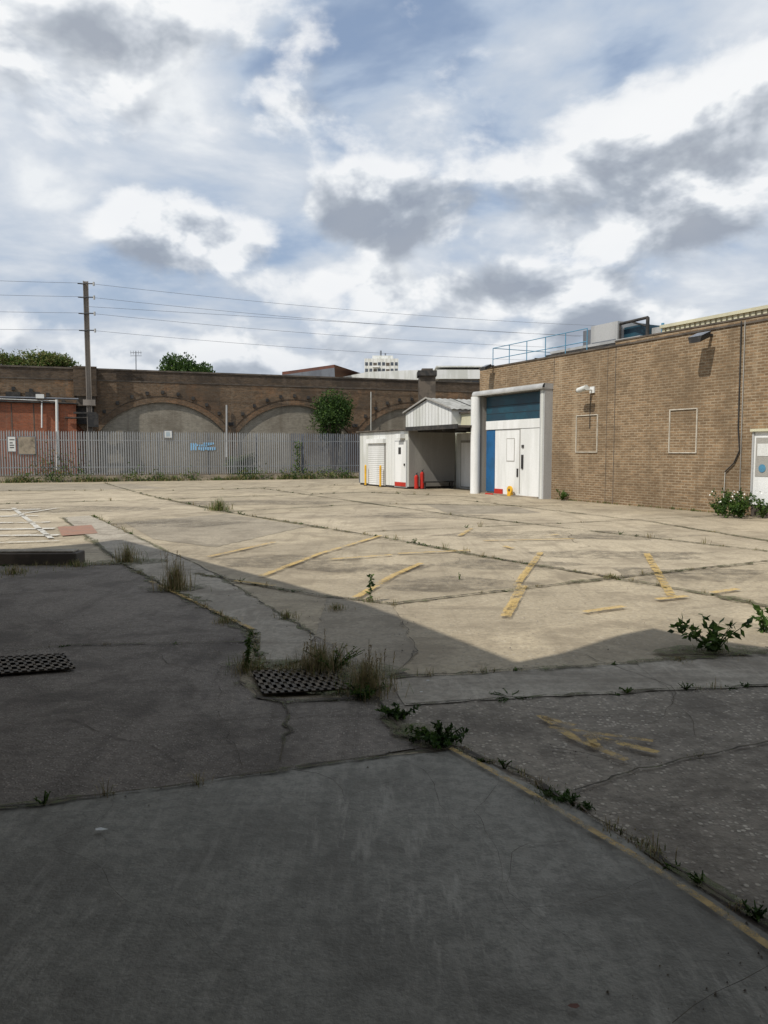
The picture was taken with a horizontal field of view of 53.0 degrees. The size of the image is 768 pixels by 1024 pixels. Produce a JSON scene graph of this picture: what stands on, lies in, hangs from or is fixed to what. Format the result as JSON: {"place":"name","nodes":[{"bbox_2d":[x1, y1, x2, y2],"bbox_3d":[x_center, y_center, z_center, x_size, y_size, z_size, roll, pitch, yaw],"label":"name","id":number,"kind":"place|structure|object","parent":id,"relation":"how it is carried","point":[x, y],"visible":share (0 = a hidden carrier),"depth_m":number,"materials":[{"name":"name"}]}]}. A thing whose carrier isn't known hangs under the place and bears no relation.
{"place":"outdoors","nodes":[
{"label":"outdoors","id":0,"kind":"place"},
{"bbox_2d":[0,564,418,808],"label":"asphalt road","id":1,"kind":"structure","parent":0,"point":[117,691],"depth_m":4.85,"materials":[{"name":"grey asphalt"}]},
{"bbox_2d":[1,563,46,577],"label":"grass tuft","id":2,"kind":"object","parent":1,"relation":"on","point":[13,570],"visible":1,"depth_m":10.06,"materials":[{"name":"green plant"}]},
{"bbox_2d":[0,653,75,673],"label":"drain cover","id":3,"kind":"object","parent":1,"relation":"on","point":[31,663],"visible":1,"depth_m":5.71,"materials":[{"name":"metal"}]},
{"bbox_2d":[53,558,106,570],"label":"grass tuft","id":4,"kind":"object","parent":1,"relation":"on","point":[77,564],"visible":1,"depth_m":10.72,"materials":[{"name":"green plant"}]},
{"bbox_2d":[212,612,242,625],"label":"grass tuft","id":5,"kind":"object","parent":1,"relation":"on","point":[220,620],"visible":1,"depth_m":7.17,"materials":[{"name":"green plant"}]},
{"bbox_2d":[0,508,767,948],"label":"road markings","id":6,"kind":"object","parent":1,"relation":"on","point":[594,744],"visible":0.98,"depth_m":7.81,"materials":[{"name":"yellow paint"}]},
{"bbox_2d":[282,365,358,376],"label":"roofed hall","id":7,"kind":"structure","parent":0,"point":[333,371],"depth_m":89.03,"materials":[{"name":"grey metal"}]},
{"bbox_2d":[364,351,397,371],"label":"tower block","id":8,"kind":"structure","parent":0,"point":[381,363],"depth_m":316.31,"materials":[{"name":"white paint"}]},
{"bbox_2d":[0,478,767,866],"bbox_3d":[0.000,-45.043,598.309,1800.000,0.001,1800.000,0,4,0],"label":"ground","id":9,"kind":"structure","parent":0,"point":[554,626],"depth_m":9.26,"materials":[{"name":"concrete"}]},
{"bbox_2d":[0,402,76,473],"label":"red brick wall","id":10,"kind":"structure","parent":9,"relation":"on","point":[24,417],"depth_m":46.07,"materials":[{"name":"red brick"}]},
{"bbox_2d":[0,549,84,564],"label":"concrete block","id":11,"kind":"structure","parent":9,"relation":"on","point":[31,556],"depth_m":10.90,"materials":[{"name":"grey concrete"}]},
{"bbox_2d":[58,525,96,535],"bbox_3d":[-6.224,0.363,15.661,0.687,0.001,2.106,-2,5,-25],"label":"ground patch","id":12,"kind":"object","parent":9,"relation":"on","point":[76,530],"visible":1,"depth_m":15.54,"materials":[{"name":"red concrete"}]},
{"bbox_2d":[0,484,161,490],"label":"repair patch","id":13,"kind":"object","parent":9,"relation":"on","point":[14,487],"visible":1,"depth_m":34.65,"materials":[{"name":"concrete"}]},
{"bbox_2d":[73,281,98,473],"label":"electricity pole","id":14,"kind":"object","parent":9,"relation":"on","point":[92,417],"visible":0.98,"depth_m":46.48,"materials":[{"name":"metal"}]},
{"bbox_2d":[0,281,595,359],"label":"overhead wires","id":15,"kind":"object","parent":14,"relation":"attached to","point":[274,315],"visible":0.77,"depth_m":50.30,"materials":[{"name":"grey metal"}]},
{"bbox_2d":[0,489,211,541],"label":"yard bay","id":16,"kind":"object","parent":9,"relation":"on","point":[123,505],"visible":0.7,"depth_m":21.80,"materials":[{"name":"concrete"}]},
{"bbox_2d":[0,471,358,476],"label":"trackside verge","id":17,"kind":"structure","parent":9,"relation":"on","point":[169,474],"depth_m":46.70,"materials":[{"name":"green plant"}]},
{"bbox_2d":[224,453,258,473],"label":"bush","id":18,"kind":"object","parent":17,"relation":"on","point":[241,464],"visible":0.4,"depth_m":44.98,"materials":[{"name":"green plant"}]},
{"bbox_2d":[0,430,358,475],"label":"palisade fence","id":19,"kind":"object","parent":9,"relation":"on","point":[336,464],"visible":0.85,"depth_m":43.27,"materials":[{"name":"grey metal"}]},
{"bbox_2d":[7,436,15,451],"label":"notice sign","id":20,"kind":"object","parent":19,"relation":"attached to","point":[11,442],"visible":1,"depth_m":40.19,"materials":[{"name":"white paint"}]},
{"bbox_2d":[18,436,35,454],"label":"notice board","id":21,"kind":"object","parent":19,"relation":"attached to","point":[26,445],"visible":1,"depth_m":40.44,"materials":[{"name":"wood"}]},
{"bbox_2d":[19,442,89,475],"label":"climbing plant","id":22,"kind":"object","parent":19,"relation":"attached to","point":[57,465],"visible":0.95,"depth_m":40.96,"materials":[{"name":"green plant"}]},
{"bbox_2d":[164,430,171,437],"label":"warning sign","id":23,"kind":"object","parent":19,"relation":"attached to","point":[167,433],"visible":1,"depth_m":42.88,"materials":[{"name":"white metal"}]},
{"bbox_2d":[191,443,214,450],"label":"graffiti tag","id":24,"kind":"object","parent":19,"relation":"attached to","point":[201,447],"visible":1,"depth_m":43.60,"materials":[{"name":"blue paint"}]},
{"bbox_2d":[292,440,301,472],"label":"climbing plant","id":25,"kind":"object","parent":19,"relation":"attached to","point":[296,460],"visible":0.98,"depth_m":45.50,"materials":[{"name":"green plant"}]},
{"bbox_2d":[0,473,358,482],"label":"kerb","id":26,"kind":"structure","parent":9,"relation":"on","point":[179,476],"depth_m":43.03,"materials":[{"name":"concrete"}]},
{"bbox_2d":[62,515,314,666],"bbox_3d":[-4.044,0.611,12.548,0.936,0.001,15.092,-2,5,-28],"label":"concrete strip","id":27,"kind":"object","parent":9,"relation":"on","point":[279,639],"visible":0.91,"depth_m":8.59,"materials":[{"name":"concrete"}]},
{"bbox_2d":[124,514,305,546],"bbox_3d":[-3.645,0.328,16.324,3.540,0.001,6.383,-3,6,-36],"label":"repair patch","id":28,"kind":"object","parent":9,"relation":"on","point":[217,530],"visible":1,"depth_m":16.11,"materials":[{"name":"concrete"}]},
{"bbox_2d":[205,497,232,510],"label":"grass tuft","id":29,"kind":"object","parent":9,"relation":"on","point":[218,504],"visible":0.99,"depth_m":20.96,"materials":[{"name":"green plant"}]},
{"bbox_2d":[0,365,479,472],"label":"railway viaduct","id":30,"kind":"object","parent":9,"relation":"on","point":[143,401],"visible":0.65,"depth_m":50.19,"materials":[{"name":"brick"}]},
{"bbox_2d":[0,350,16,364],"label":"bush","id":31,"kind":"object","parent":30,"relation":"on","point":[6,358],"visible":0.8,"depth_m":47.35,"materials":[{"name":"green plant"}]},
{"bbox_2d":[0,351,43,365],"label":"bush","id":32,"kind":"object","parent":30,"relation":"on","point":[21,359],"visible":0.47,"depth_m":47.39,"materials":[{"name":"green plant"}]},
{"bbox_2d":[4,349,57,366],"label":"bush","id":33,"kind":"object","parent":30,"relation":"on","point":[36,357],"visible":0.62,"depth_m":47.73,"materials":[{"name":"green plant"}]},
{"bbox_2d":[20,350,70,366],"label":"bush","id":34,"kind":"object","parent":30,"relation":"on","point":[58,363],"visible":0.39,"depth_m":48.08,"materials":[{"name":"green plant"}]},
{"bbox_2d":[47,352,81,366],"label":"bush","id":35,"kind":"object","parent":30,"relation":"on","point":[68,360],"visible":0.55,"depth_m":48.40,"materials":[{"name":"green plant"}]},
{"bbox_2d":[156,352,214,371],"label":"tree","id":36,"kind":"object","parent":30,"relation":"on","point":[182,364],"visible":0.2,"depth_m":73.31,"materials":[{"name":"green plant"}]},
{"bbox_2d":[220,632,268,676],"bbox_3d":[-0.997,1.024,5.582,0.504,0.292,0.473,3,5,35],"label":"weed plant","id":37,"kind":"object","parent":9,"relation":"on","point":[246,667],"visible":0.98,"depth_m":5.58,"materials":[{"name":"green plant"}]},
{"bbox_2d":[240,659,298,678],"bbox_3d":[-0.706,1.125,5.580,0.500,0.069,0.648,3,5,33],"label":"grass tuft","id":38,"kind":"object","parent":9,"relation":"on","point":[287,668],"visible":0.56,"depth_m":5.61,"materials":[{"name":"green plant"}]},
{"bbox_2d":[251,668,348,693],"bbox_3d":[-0.591,1.157,5.325,0.629,0.007,0.550,-1,5,-11],"label":"drain cover","id":39,"kind":"object","parent":9,"relation":"on","point":[273,683],"visible":0.93,"depth_m":5.27,"materials":[{"name":"metal"}]},
{"bbox_2d":[265,628,380,683],"bbox_3d":[-0.448,1.020,5.620,0.851,0.300,0.934,0,4,0],"label":"grass tuft","id":40,"kind":"object","parent":9,"relation":"on","point":[322,661],"visible":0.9,"depth_m":5.55,"materials":[{"name":"green plant"}]},
{"bbox_2d":[307,388,355,471],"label":"bush","id":41,"kind":"object","parent":9,"relation":"on","point":[334,414],"visible":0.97,"depth_m":51.27,"materials":[{"name":"green plant"}]},
{"bbox_2d":[364,465,366,485],"bbox_3d":[-0.877,-1.747,36.558,0.174,1.000,0.174,0,4,0],"label":"bollard","id":42,"kind":"object","parent":9,"relation":"on","point":[365,474],"visible":1,"depth_m":36.53,"materials":[{"name":"metal"}]},
{"bbox_2d":[316,595,417,673],"bbox_3d":[-0.200,1.050,7.062,0.830,0.001,3.153,0,4,-4],"label":"repair patch","id":43,"kind":"object","parent":9,"relation":"on","point":[365,625],"visible":0.8,"depth_m":6.91,"materials":[{"name":"concrete"}]},
{"bbox_2d":[321,602,355,610],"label":"grass tuft","id":44,"kind":"object","parent":43,"relation":"on","point":[336,608],"visible":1,"depth_m":7.80,"materials":[{"name":"green plant"}]},
{"bbox_2d":[327,645,413,702],"bbox_3d":[-0.088,1.032,5.100,0.609,0.370,0.593,0,4,0],"label":"grass tuft","id":45,"kind":"object","parent":9,"relation":"on","point":[366,688],"visible":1,"depth_m":5.06,"materials":[{"name":"green plant"}]},
{"bbox_2d":[378,465,381,486],"bbox_3d":[-0.164,-1.635,35.120,0.174,1.000,0.174,0,4,0],"label":"bollard","id":46,"kind":"object","parent":9,"relation":"on","point":[380,476],"visible":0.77,"depth_m":35.09,"materials":[{"name":"metal"}]},
{"bbox_2d":[0,462,766,922],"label":"weeds","id":47,"kind":"object","parent":9,"relation":"on","point":[756,912],"visible":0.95,"depth_m":12.71,"materials":[{"name":"green plant"}]},
{"bbox_2d":[0,750,767,1023],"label":"concrete slab","id":48,"kind":"structure","parent":9,"relation":"on","point":[335,909],"depth_m":2.67,"materials":[{"name":"grey concrete"}]},
{"bbox_2d":[95,691,578,1007],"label":"litter","id":49,"kind":"object","parent":48,"relation":"on","point":[573,1005],"visible":1,"depth_m":2.20,"materials":[{"name":"white paint"}]},
{"bbox_2d":[0,484,767,924],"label":"moss","id":50,"kind":"object","parent":9,"relation":"on","point":[394,726],"visible":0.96,"depth_m":5.80,"materials":[{"name":"green plant"}]},
{"bbox_2d":[109,539,148,564],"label":"grass tuft","id":51,"kind":"object","parent":50,"relation":"on","point":[127,557],"visible":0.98,"depth_m":11.10,"materials":[{"name":"green plant"}]},
{"bbox_2d":[150,550,211,592],"bbox_3d":[-2.316,0.664,8.902,0.712,0.492,0.614,0,4,0],"label":"grass tuft","id":52,"kind":"object","parent":50,"relation":"on","point":[175,582],"visible":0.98,"depth_m":8.84,"materials":[{"name":"green plant"}]},
{"bbox_2d":[271,608,309,620],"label":"grass tuft","id":53,"kind":"object","parent":50,"relation":"on","point":[286,615],"visible":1,"depth_m":7.38,"materials":[{"name":"green plant"}]},
{"bbox_2d":[405,720,468,749],"bbox_3d":[0.309,1.230,4.214,0.278,0.131,0.310,-4,6,-42],"label":"weed plant","id":54,"kind":"object","parent":50,"relation":"on","point":[439,738],"visible":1,"depth_m":4.22,"materials":[{"name":"green plant"}]},
{"bbox_2d":[2,483,767,1022],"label":"ground joints","id":55,"kind":"object","parent":9,"relation":"on","point":[544,785],"visible":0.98,"depth_m":4.43,"materials":[{"name":"grey concrete"}]},
{"bbox_2d":[348,574,382,602],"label":"weed plant","id":56,"kind":"object","parent":55,"relation":"on","point":[371,584],"visible":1,"depth_m":8.21,"materials":[{"name":"green plant"}]},
{"bbox_2d":[2,493,767,1016],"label":"gravel","id":57,"kind":"structure","parent":9,"relation":"on","point":[406,741],"depth_m":4.83,"materials":[{"name":"grey gravel"}]},
{"bbox_2d":[356,429,454,488],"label":"site office","id":58,"kind":"structure","parent":9,"relation":"on","point":[402,457],"depth_m":33.98,"materials":[{"name":"white paint"}]},
{"bbox_2d":[366,439,385,485],"bbox_3d":[-0.383,-2.322,35.896,0.160,2.150,1.835,-2,5,-26],"label":"roller door","id":59,"kind":"structure","parent":58,"relation":"in","point":[376,447],"depth_m":35.81,"materials":[{"name":"white metal"}]},
{"bbox_2d":[394,440,407,487],"bbox_3d":[0.709,-2.106,33.764,0.100,2.050,1.169,-2,5,-26],"label":"office door","id":60,"kind":"structure","parent":58,"relation":"in","point":[401,446],"depth_m":33.68,"materials":[{"name":"metal"}]},
{"bbox_2d":[414,473,418,488],"bbox_3d":[1.395,-1.338,33.093,0.189,0.724,0.224,0,4,0],"label":"fire extinguisher","id":61,"kind":"object","parent":9,"relation":"on","point":[416,481],"visible":1,"depth_m":33.05,"materials":[{"name":"red metal"}]},
{"bbox_2d":[420,469,423,488],"bbox_3d":[1.641,-1.408,33.154,0.189,0.854,0.224,0,4,0],"label":"fire extinguisher","id":62,"kind":"object","parent":9,"relation":"on","point":[421,480],"visible":0.96,"depth_m":33.10,"materials":[{"name":"red metal"}]},
{"bbox_2d":[417,368,436,402],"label":"chimney stack","id":63,"kind":"object","parent":9,"relation":"on","point":[426,377],"visible":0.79,"depth_m":52.49,"materials":[{"name":"brick"}]},
{"bbox_2d":[403,397,470,487],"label":"gabled shed","id":64,"kind":"structure","parent":9,"relation":"on","point":[432,411],"depth_m":35.70,"materials":[{"name":"white paint"}]},
{"bbox_2d":[405,424,471,488],"bbox_3d":[3.062,-2.204,31.744,2.660,2.660,4.300,-2,5,-26],"label":"canopy","id":65,"kind":"object","parent":9,"relation":"on","point":[463,441],"visible":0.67,"depth_m":33.34,"materials":[{"name":"metal"}]},
{"bbox_2d":[423,481,453,488],"bbox_3d":[2.325,-1.173,33.501,1.500,0.330,0.350,-2,5,-26],"label":"bench","id":66,"kind":"object","parent":9,"relation":"on","point":[450,484],"visible":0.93,"depth_m":33.32,"materials":[{"name":"metal"}]},
{"bbox_2d":[480,492,538,498],"bbox_3d":[4.607,-0.617,28.174,0.340,0.050,3.550,-2,5,-26],"label":"door step","id":67,"kind":"object","parent":9,"relation":"on","point":[506,495],"depth_m":28.15,"materials":[{"name":"concrete"}]},
{"bbox_2d":[507,486,512,495],"bbox_3d":[4.582,-0.764,28.010,0.120,0.370,0.300,-2,5,-26],"label":"hose reel","id":68,"kind":"object","parent":9,"relation":"on","point":[509,490],"visible":0.99,"depth_m":27.95,"materials":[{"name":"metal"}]},
{"bbox_2d":[253,503,767,577],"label":"yard bay","id":69,"kind":"object","parent":9,"relation":"on","point":[604,553],"visible":0.98,"depth_m":14.76,"materials":[{"name":"concrete"}]},
{"bbox_2d":[426,504,539,513],"bbox_3d":[2.700,-0.103,21.841,2.467,0.001,3.984,-1,4,-7],"label":"repair patch","id":70,"kind":"object","parent":69,"relation":"on","point":[462,509],"visible":1,"depth_m":21.41,"materials":[{"name":"concrete"}]},
{"bbox_2d":[470,383,552,498],"bbox_3d":[4.486,-2.537,27.970,0.605,3.910,4.340,-2,5,-26],"label":"dock shelter","id":71,"kind":"object","parent":9,"relation":"on","point":[478,447],"visible":0.98,"depth_m":27.88,"materials":[{"name":"white paint"}]},
{"bbox_2d":[556,489,568,499],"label":"weed plant","id":72,"kind":"object","parent":9,"relation":"on","point":[563,495],"visible":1,"depth_m":25.39,"materials":[{"name":"green plant"}]},
{"bbox_2d":[603,573,621,579],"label":"grass tuft","id":73,"kind":"object","parent":9,"relation":"on","point":[610,575],"visible":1,"depth_m":9.74,"materials":[{"name":"green plant"}]},
{"bbox_2d":[479,313,767,515],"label":"walls","id":74,"kind":"structure","parent":9,"relation":"on","point":[644,384],"depth_m":21.96,"materials":[{"name":"brick"}]},
{"bbox_2d":[480,364,493,370],"bbox_3d":[3.923,-5.438,29.009,0.496,0.240,0.352,-2,5,-26],"label":"floodlight","id":75,"kind":"object","parent":74,"relation":"attached to","point":[485,367],"visible":1,"depth_m":28.86,"materials":[{"name":"metal"}]},
{"bbox_2d":[486,390,539,496],"bbox_3d":[4.714,-2.446,28.028,0.150,3.720,3.550,-2,5,-26],"label":"loading door","id":76,"kind":"structure","parent":74,"relation":"attached to","point":[512,436],"depth_m":28.00,"materials":[{"name":"white metal"}]},
{"bbox_2d":[492,328,587,364],"bbox_3d":[5.583,-5.821,28.259,2.711,0.854,6.198,0,4,0],"label":"roof guard rail","id":77,"kind":"object","parent":74,"relation":"on","point":[545,349],"visible":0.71,"depth_m":27.44,"materials":[{"name":"grey metal"}]},
{"bbox_2d":[576,385,594,392],"bbox_3d":[6.361,-3.851,24.188,0.517,0.225,0.525,-2,5,-20],"label":"security camera","id":78,"kind":"object","parent":74,"relation":"attached to","point":[584,388],"visible":1,"depth_m":24.16,"materials":[{"name":"white paint"}]},
{"bbox_2d":[534,335,641,358],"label":"roof ducts","id":79,"kind":"object","parent":74,"relation":"on","point":[589,346],"visible":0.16,"depth_m":27.34,"materials":[{"name":"metal"}]},
{"bbox_2d":[583,316,663,345],"bbox_3d":[8.441,-6.072,27.676,1.530,1.445,4.244,-2,5,-26],"label":"air handling unit","id":80,"kind":"object","parent":74,"relation":"on","point":[610,331],"visible":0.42,"depth_m":26.80,"materials":[{"name":"metal"}]},
{"bbox_2d":[575,408,697,452],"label":"wall frames","id":81,"kind":"structure","parent":74,"relation":"attached to","point":[670,410],"depth_m":21.55,"materials":[{"name":"brown brick"}]},
{"bbox_2d":[589,321,745,497],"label":"cables","id":82,"kind":"object","parent":74,"relation":"attached to","point":[738,404],"visible":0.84,"depth_m":19.43,"materials":[{"name":"plastic"}]},
{"bbox_2d":[688,331,712,343],"bbox_3d":[8.306,-4.537,20.046,0.620,0.300,0.440,-2,5,-26],"label":"floodlight","id":83,"kind":"object","parent":74,"relation":"attached to","point":[698,337],"visible":1,"depth_m":19.87,"materials":[{"name":"metal"}]},
{"bbox_2d":[660,305,767,331],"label":"cladding","id":84,"kind":"structure","parent":74,"relation":"attached to","point":[758,310],"depth_m":23.53,"materials":[{"name":"beige metal"}]},
{"bbox_2d":[750,429,767,517],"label":"side door","id":85,"kind":"structure","parent":74,"relation":"attached to","point":[759,469],"depth_m":18.89,"materials":[{"name":"white paint"}]},
{"bbox_2d":[667,613,752,658],"bbox_3d":[2.603,0.979,6.186,0.621,0.376,0.607,3,6,38],"label":"weed plant","id":86,"kind":"object","parent":9,"relation":"on","point":[713,635],"visible":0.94,"depth_m":6.12,"materials":[{"name":"green plant"}]},
{"bbox_2d":[709,488,767,518],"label":"flowering bush","id":87,"kind":"object","parent":9,"relation":"on","point":[737,506],"visible":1,"depth_m":18.69,"materials":[{"name":"green plant"}]},
{"bbox_2d":[751,603,767,632],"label":"weed plant","id":88,"kind":"object","parent":9,"relation":"on","point":[764,620],"visible":0.99,"depth_m":6.82,"materials":[{"name":"green plant"}]},
{"bbox_2d":[0,0,767,374],"label":"sky","id":89,"kind":"structure","parent":0,"point":[583,164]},
{"bbox_2d":[344,369,433,379],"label":"industrial building","id":90,"kind":"structure","parent":0,"point":[408,374],"depth_m":93.99,"materials":[{"name":"white paint"}]},
{"bbox_2d":[434,366,481,381],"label":"office building","id":91,"kind":"structure","parent":0,"point":[460,373],"depth_m":64.82,"materials":[{"name":"white paint"}]},
{"bbox_2d":[308,637,767,933],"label":"pavement","id":92,"kind":"structure","parent":0,"point":[702,811],"depth_m":4.02,"materials":[{"name":"grey concrete"}]},
{"bbox_2d":[375,702,420,720],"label":"weed plant","id":93,"kind":"object","parent":92,"relation":"on","point":[397,714],"visible":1,"depth_m":4.61,"materials":[{"name":"green plant"}]},
{"bbox_2d":[523,780,589,809],"bbox_3d":[0.793,1.308,3.574,0.357,0.058,0.319,0,4,0],"label":"weed plant","id":94,"kind":"object","parent":92,"relation":"on","point":[556,797],"visible":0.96,"depth_m":3.56,"materials":[{"name":"green plant"}]},
{"bbox_2d":[392,652,767,704],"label":"gutter","id":95,"kind":"object","parent":92,"relation":"on","point":[730,671],"visible":0.98,"depth_m":5.41,"materials":[{"name":"concrete"}]},
{"bbox_2d":[490,688,533,702],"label":"weed plant","id":96,"kind":"object","parent":95,"relation":"on","point":[507,698],"visible":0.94,"depth_m":5.01,"materials":[{"name":"green plant"}]},
{"bbox_2d":[663,656,692,662],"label":"grass tuft","id":97,"kind":"object","parent":95,"relation":"on","point":[680,659],"visible":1,"depth_m":5.90,"materials":[{"name":"green plant"}]},
{"bbox_2d":[577,801,595,809],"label":"weed plant","id":98,"kind":"object","parent":92,"relation":"on","point":[586,806],"visible":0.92,"depth_m":3.44,"materials":[{"name":"green plant"}]}
]}

